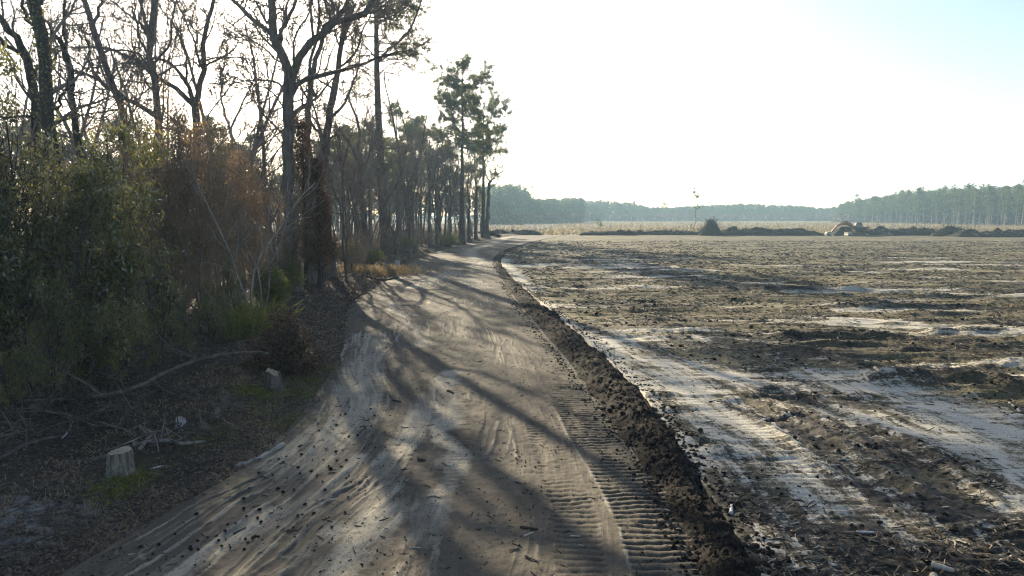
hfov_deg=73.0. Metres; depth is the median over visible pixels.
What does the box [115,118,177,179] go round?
wood tree
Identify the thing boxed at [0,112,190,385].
evergreen shrub
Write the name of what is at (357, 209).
wood tree
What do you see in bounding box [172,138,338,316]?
sapling
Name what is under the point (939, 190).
pine
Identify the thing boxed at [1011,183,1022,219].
pine
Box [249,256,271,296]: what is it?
evergreen shrub
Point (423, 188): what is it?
sapling
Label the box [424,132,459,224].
pine tree
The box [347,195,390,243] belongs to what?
sapling
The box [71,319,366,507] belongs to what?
green grass
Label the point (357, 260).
bare shrub
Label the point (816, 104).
sky
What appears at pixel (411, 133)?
wood tree
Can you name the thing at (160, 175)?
russet shrub
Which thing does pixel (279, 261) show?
bare shrub
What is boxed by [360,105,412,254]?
wood tree
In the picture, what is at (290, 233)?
russet shrub
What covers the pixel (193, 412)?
fallen branch
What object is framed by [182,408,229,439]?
fallen branch
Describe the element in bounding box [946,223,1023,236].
debris bank
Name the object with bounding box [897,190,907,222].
pine
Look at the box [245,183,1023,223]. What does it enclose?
distant forest
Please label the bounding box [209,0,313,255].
wood tree
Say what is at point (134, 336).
evergreen shrub
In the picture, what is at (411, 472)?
road chips
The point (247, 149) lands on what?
wood tree
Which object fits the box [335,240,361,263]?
leafy bush
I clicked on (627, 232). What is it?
earth mound
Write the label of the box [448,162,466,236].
wood tree
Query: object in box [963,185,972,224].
pine tree
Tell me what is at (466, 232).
bare shrub
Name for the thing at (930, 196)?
pine
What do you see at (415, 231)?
bare shrub
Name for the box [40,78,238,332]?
russet shrub
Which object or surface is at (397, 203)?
sapling
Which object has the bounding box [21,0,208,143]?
wood tree
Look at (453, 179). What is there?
wood tree
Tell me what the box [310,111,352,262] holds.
wood tree
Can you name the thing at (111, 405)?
fallen branch
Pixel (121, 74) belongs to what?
wood tree
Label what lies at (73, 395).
fallen branch
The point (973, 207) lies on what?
pine
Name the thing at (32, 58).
wood tree
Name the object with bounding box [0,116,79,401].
evergreen shrub
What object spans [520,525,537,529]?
stick
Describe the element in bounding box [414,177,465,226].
sapling
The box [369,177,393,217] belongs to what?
sapling
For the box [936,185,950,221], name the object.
pine
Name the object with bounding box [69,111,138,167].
wood tree
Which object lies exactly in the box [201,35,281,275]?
bare tree
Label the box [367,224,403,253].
bare shrub
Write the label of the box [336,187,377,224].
sapling
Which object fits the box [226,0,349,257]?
wood tree
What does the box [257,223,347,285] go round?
bare shrub
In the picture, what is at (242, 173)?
russet shrub
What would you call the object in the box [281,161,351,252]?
wood tree
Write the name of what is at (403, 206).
wood tree
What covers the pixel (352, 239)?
bare shrub
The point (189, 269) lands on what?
russet shrub
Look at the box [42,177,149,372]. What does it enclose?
evergreen shrub
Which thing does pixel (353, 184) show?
wood tree
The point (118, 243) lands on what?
evergreen shrub
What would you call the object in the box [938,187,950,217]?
pine
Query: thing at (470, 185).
wood tree
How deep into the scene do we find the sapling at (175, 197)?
25.11 m
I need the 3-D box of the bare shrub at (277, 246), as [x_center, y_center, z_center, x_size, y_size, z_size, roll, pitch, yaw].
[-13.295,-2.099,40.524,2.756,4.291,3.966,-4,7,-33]
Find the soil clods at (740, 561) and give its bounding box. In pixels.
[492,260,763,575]
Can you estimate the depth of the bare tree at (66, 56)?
27.93 m
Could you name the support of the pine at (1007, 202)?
on the meadow
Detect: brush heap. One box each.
[696,216,726,235]
[926,223,966,236]
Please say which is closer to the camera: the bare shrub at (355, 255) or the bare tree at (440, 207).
the bare shrub at (355, 255)
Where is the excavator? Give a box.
[824,221,868,235]
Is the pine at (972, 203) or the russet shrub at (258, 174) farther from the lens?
the pine at (972, 203)
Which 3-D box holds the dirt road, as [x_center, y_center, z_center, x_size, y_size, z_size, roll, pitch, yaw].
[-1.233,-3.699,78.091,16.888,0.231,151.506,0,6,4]
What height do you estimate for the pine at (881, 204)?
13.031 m
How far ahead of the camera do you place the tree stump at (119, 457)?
11.35 m
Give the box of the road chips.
[81,298,692,575]
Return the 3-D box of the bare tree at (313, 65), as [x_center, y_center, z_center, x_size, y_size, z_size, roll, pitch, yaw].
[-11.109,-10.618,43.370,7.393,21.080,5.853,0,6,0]
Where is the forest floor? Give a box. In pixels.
[0,224,561,575]
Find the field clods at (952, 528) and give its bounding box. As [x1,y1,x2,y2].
[558,297,1023,575]
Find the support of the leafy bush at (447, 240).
on the forest floor
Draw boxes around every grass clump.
[194,293,307,342]
[336,263,388,272]
[339,262,447,276]
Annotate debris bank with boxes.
[477,226,541,234]
[608,228,698,234]
[722,224,831,235]
[830,225,934,235]
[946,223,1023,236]
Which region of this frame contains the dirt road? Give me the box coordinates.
[59,235,703,575]
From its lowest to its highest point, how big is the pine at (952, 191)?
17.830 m
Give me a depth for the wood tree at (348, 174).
86.09 m
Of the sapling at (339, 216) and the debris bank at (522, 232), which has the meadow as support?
the debris bank at (522, 232)
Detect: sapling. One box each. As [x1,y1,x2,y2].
[59,120,108,189]
[87,125,151,299]
[135,139,207,306]
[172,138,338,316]
[229,187,304,314]
[245,129,301,206]
[247,190,266,264]
[252,152,282,250]
[326,174,358,265]
[331,173,374,272]
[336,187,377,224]
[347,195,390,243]
[351,194,390,246]
[356,168,404,216]
[367,161,415,243]
[367,186,415,217]
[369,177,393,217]
[376,180,409,255]
[386,177,432,263]
[387,165,420,240]
[409,204,426,253]
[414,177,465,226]
[437,186,462,232]
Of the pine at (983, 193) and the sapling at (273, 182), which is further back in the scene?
the pine at (983, 193)
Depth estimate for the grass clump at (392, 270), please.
52.19 m
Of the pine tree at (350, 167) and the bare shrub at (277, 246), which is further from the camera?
the pine tree at (350, 167)
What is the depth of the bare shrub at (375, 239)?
63.39 m
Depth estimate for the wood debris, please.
29.57 m
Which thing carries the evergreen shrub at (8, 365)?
on the forest floor
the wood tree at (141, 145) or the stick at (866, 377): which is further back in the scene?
the wood tree at (141, 145)
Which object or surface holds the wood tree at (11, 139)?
on the forest floor
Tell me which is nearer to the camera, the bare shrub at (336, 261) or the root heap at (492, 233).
the bare shrub at (336, 261)
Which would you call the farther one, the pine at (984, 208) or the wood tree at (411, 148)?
the pine at (984, 208)
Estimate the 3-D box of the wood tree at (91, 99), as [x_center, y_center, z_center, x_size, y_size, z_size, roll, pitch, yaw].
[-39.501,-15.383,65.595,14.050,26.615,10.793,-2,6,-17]
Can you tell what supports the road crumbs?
on the dirt road
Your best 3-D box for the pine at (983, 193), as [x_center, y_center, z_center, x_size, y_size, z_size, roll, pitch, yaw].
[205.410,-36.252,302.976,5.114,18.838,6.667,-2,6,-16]
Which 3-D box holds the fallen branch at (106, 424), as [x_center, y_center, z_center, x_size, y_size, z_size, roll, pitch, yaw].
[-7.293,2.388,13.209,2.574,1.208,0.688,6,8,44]
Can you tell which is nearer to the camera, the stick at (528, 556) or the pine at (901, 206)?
the stick at (528, 556)
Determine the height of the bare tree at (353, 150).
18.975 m
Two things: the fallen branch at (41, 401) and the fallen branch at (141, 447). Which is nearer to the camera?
the fallen branch at (141, 447)
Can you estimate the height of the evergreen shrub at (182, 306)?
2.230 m
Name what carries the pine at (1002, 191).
on the meadow
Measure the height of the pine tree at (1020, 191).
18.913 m
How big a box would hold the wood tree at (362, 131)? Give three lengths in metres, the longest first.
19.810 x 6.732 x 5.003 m
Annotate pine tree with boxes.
[312,139,347,198]
[313,0,442,255]
[329,124,370,230]
[383,99,412,234]
[393,114,443,234]
[395,121,429,234]
[414,52,508,243]
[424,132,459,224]
[451,84,514,237]
[530,186,540,223]
[661,201,667,221]
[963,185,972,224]
[1018,180,1023,200]
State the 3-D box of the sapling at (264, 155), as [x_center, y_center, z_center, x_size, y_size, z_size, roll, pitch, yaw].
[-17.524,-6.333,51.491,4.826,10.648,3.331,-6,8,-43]
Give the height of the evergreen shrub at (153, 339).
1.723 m
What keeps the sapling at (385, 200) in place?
on the forest floor
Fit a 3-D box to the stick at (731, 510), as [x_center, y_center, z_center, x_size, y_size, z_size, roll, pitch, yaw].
[3.312,3.333,10.438,0.067,0.077,0.387,2,6,20]
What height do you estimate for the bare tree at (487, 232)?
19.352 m
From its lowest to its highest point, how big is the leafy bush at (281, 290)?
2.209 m
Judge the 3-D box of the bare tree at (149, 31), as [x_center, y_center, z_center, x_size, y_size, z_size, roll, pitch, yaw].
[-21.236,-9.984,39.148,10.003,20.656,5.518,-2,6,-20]
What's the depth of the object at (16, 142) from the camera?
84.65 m
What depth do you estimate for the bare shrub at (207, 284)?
30.22 m
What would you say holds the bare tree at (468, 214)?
on the forest floor
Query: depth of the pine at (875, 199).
388.61 m
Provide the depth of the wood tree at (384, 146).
79.34 m
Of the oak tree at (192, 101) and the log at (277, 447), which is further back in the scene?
the oak tree at (192, 101)
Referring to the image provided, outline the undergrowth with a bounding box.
[485,211,1023,225]
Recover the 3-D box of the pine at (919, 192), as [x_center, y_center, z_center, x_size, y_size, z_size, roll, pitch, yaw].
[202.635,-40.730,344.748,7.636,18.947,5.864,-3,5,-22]
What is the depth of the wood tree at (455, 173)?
128.21 m
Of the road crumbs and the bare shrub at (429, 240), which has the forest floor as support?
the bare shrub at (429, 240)
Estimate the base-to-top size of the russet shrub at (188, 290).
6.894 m
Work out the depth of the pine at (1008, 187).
304.61 m
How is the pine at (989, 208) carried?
on the meadow
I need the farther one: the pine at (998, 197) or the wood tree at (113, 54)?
the pine at (998, 197)
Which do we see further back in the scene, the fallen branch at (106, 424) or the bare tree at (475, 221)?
the bare tree at (475, 221)
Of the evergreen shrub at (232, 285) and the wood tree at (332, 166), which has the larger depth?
the wood tree at (332, 166)
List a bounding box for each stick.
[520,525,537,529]
[524,554,537,561]
[729,504,732,513]
[857,531,874,533]
[863,373,869,381]
[931,561,954,572]
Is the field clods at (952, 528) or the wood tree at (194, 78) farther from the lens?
the wood tree at (194, 78)
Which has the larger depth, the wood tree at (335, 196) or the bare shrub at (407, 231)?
the bare shrub at (407, 231)
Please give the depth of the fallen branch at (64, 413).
13.99 m
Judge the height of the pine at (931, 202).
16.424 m
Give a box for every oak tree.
[51,0,276,280]
[199,0,431,291]
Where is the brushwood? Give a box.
[0,259,404,575]
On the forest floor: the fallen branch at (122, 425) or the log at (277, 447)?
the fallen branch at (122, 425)
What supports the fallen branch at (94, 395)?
on the forest floor
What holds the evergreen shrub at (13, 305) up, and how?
on the forest floor
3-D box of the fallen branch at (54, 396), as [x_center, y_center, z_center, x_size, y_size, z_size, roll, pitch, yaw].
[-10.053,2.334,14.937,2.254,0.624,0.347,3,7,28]
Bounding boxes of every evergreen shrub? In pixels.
[0,38,172,399]
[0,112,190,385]
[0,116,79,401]
[0,205,37,334]
[0,227,78,385]
[0,344,67,421]
[1,266,153,409]
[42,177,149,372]
[64,295,128,392]
[97,268,152,383]
[130,234,192,364]
[130,314,180,375]
[161,279,189,347]
[172,310,197,361]
[191,280,230,347]
[201,258,248,329]
[232,296,246,320]
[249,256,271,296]
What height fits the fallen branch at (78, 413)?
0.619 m
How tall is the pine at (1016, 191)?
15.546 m
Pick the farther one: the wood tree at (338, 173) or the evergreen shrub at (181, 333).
the wood tree at (338, 173)
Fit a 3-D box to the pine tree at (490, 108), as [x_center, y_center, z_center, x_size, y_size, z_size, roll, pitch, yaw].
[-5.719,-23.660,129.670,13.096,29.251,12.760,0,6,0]
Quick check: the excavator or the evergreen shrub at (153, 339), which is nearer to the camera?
the evergreen shrub at (153, 339)
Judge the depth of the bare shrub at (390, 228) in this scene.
68.04 m
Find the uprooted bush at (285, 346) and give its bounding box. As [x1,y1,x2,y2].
[237,303,330,377]
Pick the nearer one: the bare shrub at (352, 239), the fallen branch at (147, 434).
the fallen branch at (147, 434)
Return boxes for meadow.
[274,218,1020,235]
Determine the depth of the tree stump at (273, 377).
17.26 m
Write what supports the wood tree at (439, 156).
on the forest floor
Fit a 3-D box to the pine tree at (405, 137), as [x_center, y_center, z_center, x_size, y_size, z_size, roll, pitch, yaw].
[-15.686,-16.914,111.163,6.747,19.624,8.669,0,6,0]
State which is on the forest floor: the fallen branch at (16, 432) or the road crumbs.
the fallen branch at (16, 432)
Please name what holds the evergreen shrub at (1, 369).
on the forest floor
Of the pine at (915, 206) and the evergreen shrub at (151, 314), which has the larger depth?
the pine at (915, 206)
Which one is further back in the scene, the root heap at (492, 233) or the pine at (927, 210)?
the pine at (927, 210)
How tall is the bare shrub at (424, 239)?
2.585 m
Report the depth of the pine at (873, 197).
391.35 m
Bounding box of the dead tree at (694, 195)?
[691,188,699,230]
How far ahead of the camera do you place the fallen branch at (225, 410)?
14.13 m
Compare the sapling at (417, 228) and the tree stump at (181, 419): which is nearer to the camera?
the tree stump at (181, 419)
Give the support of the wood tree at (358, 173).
on the forest floor
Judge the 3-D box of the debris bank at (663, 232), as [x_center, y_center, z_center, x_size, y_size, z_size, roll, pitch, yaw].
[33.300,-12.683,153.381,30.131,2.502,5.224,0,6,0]
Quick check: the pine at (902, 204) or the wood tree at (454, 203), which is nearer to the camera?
the wood tree at (454, 203)
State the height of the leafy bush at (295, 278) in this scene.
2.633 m
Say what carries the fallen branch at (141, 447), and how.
on the forest floor
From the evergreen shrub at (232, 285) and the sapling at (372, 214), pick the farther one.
the sapling at (372, 214)
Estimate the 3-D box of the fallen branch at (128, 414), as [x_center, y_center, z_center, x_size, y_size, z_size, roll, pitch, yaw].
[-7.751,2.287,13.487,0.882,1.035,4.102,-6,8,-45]
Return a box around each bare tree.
[0,0,104,324]
[10,0,115,167]
[33,0,163,277]
[35,0,230,253]
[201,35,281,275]
[272,0,382,280]
[291,0,388,277]
[318,55,389,244]
[359,60,447,249]
[414,115,446,246]
[425,146,452,244]
[440,140,462,236]
[457,149,481,242]
[459,128,498,240]
[484,137,505,238]
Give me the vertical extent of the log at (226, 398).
0.469 m
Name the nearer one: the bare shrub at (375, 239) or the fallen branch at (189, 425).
the fallen branch at (189, 425)
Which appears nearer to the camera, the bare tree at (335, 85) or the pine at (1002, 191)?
the bare tree at (335, 85)
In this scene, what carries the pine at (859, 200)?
on the meadow
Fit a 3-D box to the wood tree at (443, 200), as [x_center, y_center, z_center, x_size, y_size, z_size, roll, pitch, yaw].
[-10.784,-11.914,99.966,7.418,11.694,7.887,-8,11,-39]
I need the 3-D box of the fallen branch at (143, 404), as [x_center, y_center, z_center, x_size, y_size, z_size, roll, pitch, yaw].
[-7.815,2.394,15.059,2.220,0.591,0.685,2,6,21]
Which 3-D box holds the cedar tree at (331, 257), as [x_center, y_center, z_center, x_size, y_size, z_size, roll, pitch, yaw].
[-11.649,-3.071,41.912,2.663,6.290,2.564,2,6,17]
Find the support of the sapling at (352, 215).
on the forest floor
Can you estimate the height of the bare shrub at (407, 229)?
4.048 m
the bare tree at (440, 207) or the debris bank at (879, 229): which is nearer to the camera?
the bare tree at (440, 207)
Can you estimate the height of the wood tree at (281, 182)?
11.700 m
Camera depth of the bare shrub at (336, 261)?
46.35 m
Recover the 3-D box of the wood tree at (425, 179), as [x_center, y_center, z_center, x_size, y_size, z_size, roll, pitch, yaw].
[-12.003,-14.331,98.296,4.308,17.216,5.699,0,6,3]
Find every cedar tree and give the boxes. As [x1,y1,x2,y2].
[279,114,321,288]
[296,153,342,291]
[300,189,348,283]
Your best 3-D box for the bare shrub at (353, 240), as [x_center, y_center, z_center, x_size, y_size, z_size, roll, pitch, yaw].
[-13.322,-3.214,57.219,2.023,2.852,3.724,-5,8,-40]
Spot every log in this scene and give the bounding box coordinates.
[209,394,230,423]
[235,442,284,467]
[367,276,397,280]
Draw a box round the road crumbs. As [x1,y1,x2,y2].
[80,283,696,575]
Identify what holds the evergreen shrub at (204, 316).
on the forest floor
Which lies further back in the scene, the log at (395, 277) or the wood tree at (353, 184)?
the wood tree at (353, 184)
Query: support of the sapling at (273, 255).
on the forest floor
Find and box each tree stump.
[105,446,136,477]
[175,416,185,430]
[263,368,288,392]
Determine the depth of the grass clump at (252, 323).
23.33 m
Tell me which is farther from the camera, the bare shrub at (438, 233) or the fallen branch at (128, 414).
the bare shrub at (438, 233)
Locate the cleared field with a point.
(757, 437)
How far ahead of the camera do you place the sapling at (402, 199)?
71.80 m
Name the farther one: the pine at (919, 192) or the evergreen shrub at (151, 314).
the pine at (919, 192)
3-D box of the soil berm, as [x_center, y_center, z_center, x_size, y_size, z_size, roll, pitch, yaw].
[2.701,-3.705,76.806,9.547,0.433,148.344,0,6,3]
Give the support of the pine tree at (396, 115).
on the forest floor
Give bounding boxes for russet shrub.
[25,122,197,308]
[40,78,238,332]
[86,71,268,333]
[122,126,222,306]
[150,126,262,306]
[153,151,239,320]
[154,99,283,311]
[209,145,284,304]
[249,189,313,274]
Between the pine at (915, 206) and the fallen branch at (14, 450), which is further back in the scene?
the pine at (915, 206)
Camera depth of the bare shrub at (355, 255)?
53.07 m
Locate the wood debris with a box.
[503,240,1023,575]
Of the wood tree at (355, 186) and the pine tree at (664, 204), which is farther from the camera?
the pine tree at (664, 204)
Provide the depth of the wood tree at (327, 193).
62.84 m
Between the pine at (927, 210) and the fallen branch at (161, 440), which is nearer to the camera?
the fallen branch at (161, 440)
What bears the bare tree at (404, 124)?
on the forest floor
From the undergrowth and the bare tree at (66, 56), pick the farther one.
the undergrowth
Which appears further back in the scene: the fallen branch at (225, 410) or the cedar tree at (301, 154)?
the cedar tree at (301, 154)
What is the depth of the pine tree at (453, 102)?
103.46 m
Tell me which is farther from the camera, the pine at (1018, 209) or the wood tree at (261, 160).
the pine at (1018, 209)
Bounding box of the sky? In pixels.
[0,0,1023,215]
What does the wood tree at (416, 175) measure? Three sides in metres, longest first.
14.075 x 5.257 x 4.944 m
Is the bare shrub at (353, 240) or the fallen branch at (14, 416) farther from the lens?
the bare shrub at (353, 240)
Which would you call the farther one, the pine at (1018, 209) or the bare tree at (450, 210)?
the pine at (1018, 209)
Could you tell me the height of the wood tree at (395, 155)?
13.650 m
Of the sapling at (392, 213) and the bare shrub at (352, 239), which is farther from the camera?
the sapling at (392, 213)
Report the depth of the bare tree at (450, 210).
102.80 m
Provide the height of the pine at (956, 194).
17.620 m
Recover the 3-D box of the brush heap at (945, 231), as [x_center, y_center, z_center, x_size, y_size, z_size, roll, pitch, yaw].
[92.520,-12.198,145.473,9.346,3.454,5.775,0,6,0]
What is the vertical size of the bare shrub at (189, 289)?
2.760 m
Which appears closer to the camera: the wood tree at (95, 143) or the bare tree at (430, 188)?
the wood tree at (95, 143)
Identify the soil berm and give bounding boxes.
[493,235,760,575]
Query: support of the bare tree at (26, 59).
on the forest floor
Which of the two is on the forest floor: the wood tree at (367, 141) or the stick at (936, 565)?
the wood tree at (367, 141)
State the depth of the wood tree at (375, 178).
90.62 m
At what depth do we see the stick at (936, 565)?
8.64 m
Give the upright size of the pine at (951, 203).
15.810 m
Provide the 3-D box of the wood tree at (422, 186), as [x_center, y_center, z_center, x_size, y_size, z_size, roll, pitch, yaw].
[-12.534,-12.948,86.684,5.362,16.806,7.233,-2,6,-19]
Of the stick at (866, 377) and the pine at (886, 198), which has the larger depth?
the pine at (886, 198)
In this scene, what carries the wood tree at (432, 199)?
on the forest floor
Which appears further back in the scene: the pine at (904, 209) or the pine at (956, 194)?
the pine at (904, 209)
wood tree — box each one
[0,0,86,169]
[0,6,57,163]
[1,123,25,170]
[2,128,29,256]
[4,108,102,225]
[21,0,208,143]
[24,0,171,191]
[29,0,164,158]
[65,125,122,163]
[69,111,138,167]
[80,32,161,168]
[98,0,206,262]
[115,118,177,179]
[129,0,260,260]
[186,136,223,258]
[198,0,332,256]
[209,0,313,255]
[220,118,308,273]
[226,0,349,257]
[230,124,281,208]
[230,125,269,164]
[233,99,324,248]
[246,146,285,238]
[252,114,356,279]
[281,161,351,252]
[305,139,334,241]
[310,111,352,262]
[314,110,375,281]
[315,90,363,246]
[316,79,375,246]
[320,115,386,263]
[327,150,360,205]
[334,149,376,234]
[341,66,384,243]
[344,106,392,230]
[346,175,370,228]
[348,86,405,225]
[352,100,404,197]
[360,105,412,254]
[364,148,394,195]
[375,142,421,249]
[387,126,426,251]
[391,117,431,248]
[394,130,430,249]
[398,117,425,204]
[398,172,422,228]
[409,111,444,244]
[413,166,458,239]
[414,111,461,243]
[414,133,438,241]
[414,144,444,245]
[423,146,459,208]
[436,142,455,230]
[438,145,473,228]
[439,160,459,233]
[445,166,467,237]
[446,141,467,225]
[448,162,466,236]
[457,151,479,236]
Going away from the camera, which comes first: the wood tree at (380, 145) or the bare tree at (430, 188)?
the wood tree at (380, 145)
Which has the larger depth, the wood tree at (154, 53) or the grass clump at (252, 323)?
the wood tree at (154, 53)
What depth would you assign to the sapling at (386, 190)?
100.34 m
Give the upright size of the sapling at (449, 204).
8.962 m
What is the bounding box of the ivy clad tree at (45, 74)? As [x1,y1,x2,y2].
[15,0,141,330]
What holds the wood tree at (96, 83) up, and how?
on the forest floor
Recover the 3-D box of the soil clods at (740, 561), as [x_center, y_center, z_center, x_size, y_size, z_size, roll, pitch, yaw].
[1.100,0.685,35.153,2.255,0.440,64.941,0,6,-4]
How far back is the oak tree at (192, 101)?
41.60 m
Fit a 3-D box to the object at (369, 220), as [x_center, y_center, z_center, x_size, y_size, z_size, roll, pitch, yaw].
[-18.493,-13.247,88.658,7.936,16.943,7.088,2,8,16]
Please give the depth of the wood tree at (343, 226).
44.48 m
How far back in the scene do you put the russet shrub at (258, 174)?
30.19 m
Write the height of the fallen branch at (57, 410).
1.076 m
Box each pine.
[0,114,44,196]
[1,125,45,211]
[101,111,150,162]
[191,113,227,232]
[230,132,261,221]
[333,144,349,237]
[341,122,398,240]
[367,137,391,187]
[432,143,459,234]
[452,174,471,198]
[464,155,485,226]
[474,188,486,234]
[855,198,862,220]
[868,196,877,219]
[873,195,877,218]
[873,197,883,222]
[877,200,886,217]
[882,196,888,222]
[885,194,895,222]
[894,194,907,222]
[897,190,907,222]
[897,194,908,222]
[903,190,912,216]
[910,187,925,223]
[910,192,921,221]
[923,189,929,221]
[925,190,937,223]
[927,190,935,219]
[928,192,935,218]
[934,188,943,217]
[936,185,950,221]
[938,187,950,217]
[943,187,958,224]
[945,192,958,222]
[949,190,963,224]
[952,188,964,224]
[966,183,977,223]
[968,185,980,224]
[969,189,980,223]
[973,184,985,223]
[982,184,993,224]
[982,190,991,225]
[985,195,994,225]
[988,189,997,219]
[993,196,1003,223]
[996,194,1008,224]
[997,187,1009,218]
[999,186,1012,209]
[999,189,1011,225]
[1001,190,1012,224]
[1008,189,1023,225]
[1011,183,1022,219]
[1012,196,1023,225]
[1018,186,1023,225]
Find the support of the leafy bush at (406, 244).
on the forest floor
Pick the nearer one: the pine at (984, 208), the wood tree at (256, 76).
the wood tree at (256, 76)
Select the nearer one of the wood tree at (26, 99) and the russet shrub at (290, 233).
the russet shrub at (290, 233)
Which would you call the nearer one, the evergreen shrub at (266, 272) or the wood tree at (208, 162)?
the evergreen shrub at (266, 272)
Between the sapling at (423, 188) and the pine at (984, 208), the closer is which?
the sapling at (423, 188)
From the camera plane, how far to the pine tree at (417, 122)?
125.39 m
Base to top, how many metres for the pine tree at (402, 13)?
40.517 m
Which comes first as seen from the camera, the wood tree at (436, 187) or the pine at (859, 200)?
the wood tree at (436, 187)
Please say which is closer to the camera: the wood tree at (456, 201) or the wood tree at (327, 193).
the wood tree at (327, 193)
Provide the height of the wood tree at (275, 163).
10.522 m
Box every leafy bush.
[247,262,295,306]
[272,250,310,291]
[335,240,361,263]
[360,244,385,263]
[378,230,419,251]
[431,230,463,246]
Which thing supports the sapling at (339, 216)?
on the forest floor
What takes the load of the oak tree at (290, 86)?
on the forest floor
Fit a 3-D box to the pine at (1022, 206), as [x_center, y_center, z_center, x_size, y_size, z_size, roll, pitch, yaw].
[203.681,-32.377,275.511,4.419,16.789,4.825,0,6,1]
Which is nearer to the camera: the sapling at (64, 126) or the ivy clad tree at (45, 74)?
the ivy clad tree at (45, 74)
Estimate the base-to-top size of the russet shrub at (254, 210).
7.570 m
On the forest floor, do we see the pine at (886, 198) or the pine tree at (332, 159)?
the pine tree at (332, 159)
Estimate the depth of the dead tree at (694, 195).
168.57 m
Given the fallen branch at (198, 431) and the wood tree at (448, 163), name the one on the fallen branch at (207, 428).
the fallen branch at (198, 431)
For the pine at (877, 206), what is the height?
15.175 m
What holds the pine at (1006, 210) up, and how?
on the meadow
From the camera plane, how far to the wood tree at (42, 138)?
44.07 m
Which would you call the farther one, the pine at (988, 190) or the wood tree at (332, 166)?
the pine at (988, 190)
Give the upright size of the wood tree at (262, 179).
9.838 m
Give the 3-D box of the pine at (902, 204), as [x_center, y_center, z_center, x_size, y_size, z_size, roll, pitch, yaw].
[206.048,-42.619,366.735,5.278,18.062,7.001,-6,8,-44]
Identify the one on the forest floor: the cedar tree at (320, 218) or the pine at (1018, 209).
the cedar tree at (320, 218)
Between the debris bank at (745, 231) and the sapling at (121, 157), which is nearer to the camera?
the sapling at (121, 157)
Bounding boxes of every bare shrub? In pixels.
[0,240,121,375]
[175,268,211,305]
[186,268,223,306]
[204,227,265,302]
[221,251,269,301]
[242,229,300,275]
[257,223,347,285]
[259,215,303,269]
[324,243,352,275]
[335,215,380,271]
[335,233,366,249]
[336,225,365,263]
[340,243,371,264]
[348,246,366,269]
[360,224,385,248]
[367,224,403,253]
[368,217,400,257]
[389,224,420,245]
[397,220,427,244]
[399,217,419,250]
[416,230,434,248]
[419,233,441,248]
[430,225,444,245]
[451,218,478,235]
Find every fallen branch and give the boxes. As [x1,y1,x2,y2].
[0,396,127,426]
[0,397,79,459]
[0,406,46,431]
[0,410,38,444]
[20,372,67,414]
[21,374,110,421]
[24,384,76,401]
[32,403,100,435]
[42,382,96,405]
[59,406,91,431]
[63,455,106,464]
[91,362,164,428]
[93,404,175,430]
[95,383,151,433]
[95,397,131,419]
[106,420,158,450]
[115,385,175,414]
[132,419,205,445]
[136,408,181,440]
[147,408,221,422]
[166,397,204,435]
[170,420,216,434]
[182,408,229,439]
[200,401,246,424]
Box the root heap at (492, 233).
[490,230,501,236]
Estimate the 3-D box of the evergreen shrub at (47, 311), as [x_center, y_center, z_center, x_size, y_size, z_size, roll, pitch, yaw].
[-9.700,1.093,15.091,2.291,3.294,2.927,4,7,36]
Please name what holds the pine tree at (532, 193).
on the meadow
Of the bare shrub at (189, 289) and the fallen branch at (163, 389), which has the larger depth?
the bare shrub at (189, 289)
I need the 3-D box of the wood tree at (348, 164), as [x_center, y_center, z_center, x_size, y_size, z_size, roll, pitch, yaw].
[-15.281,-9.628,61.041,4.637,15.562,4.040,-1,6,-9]
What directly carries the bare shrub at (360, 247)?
on the forest floor
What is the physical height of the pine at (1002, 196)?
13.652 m
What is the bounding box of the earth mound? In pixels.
[578,229,636,235]
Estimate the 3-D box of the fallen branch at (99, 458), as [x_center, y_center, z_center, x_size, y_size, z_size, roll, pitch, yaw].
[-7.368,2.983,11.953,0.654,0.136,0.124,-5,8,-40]
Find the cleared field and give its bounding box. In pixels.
[501,233,1023,575]
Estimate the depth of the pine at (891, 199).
368.90 m
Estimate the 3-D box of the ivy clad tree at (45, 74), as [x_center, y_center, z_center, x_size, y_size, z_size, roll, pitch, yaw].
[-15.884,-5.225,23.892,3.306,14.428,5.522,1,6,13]

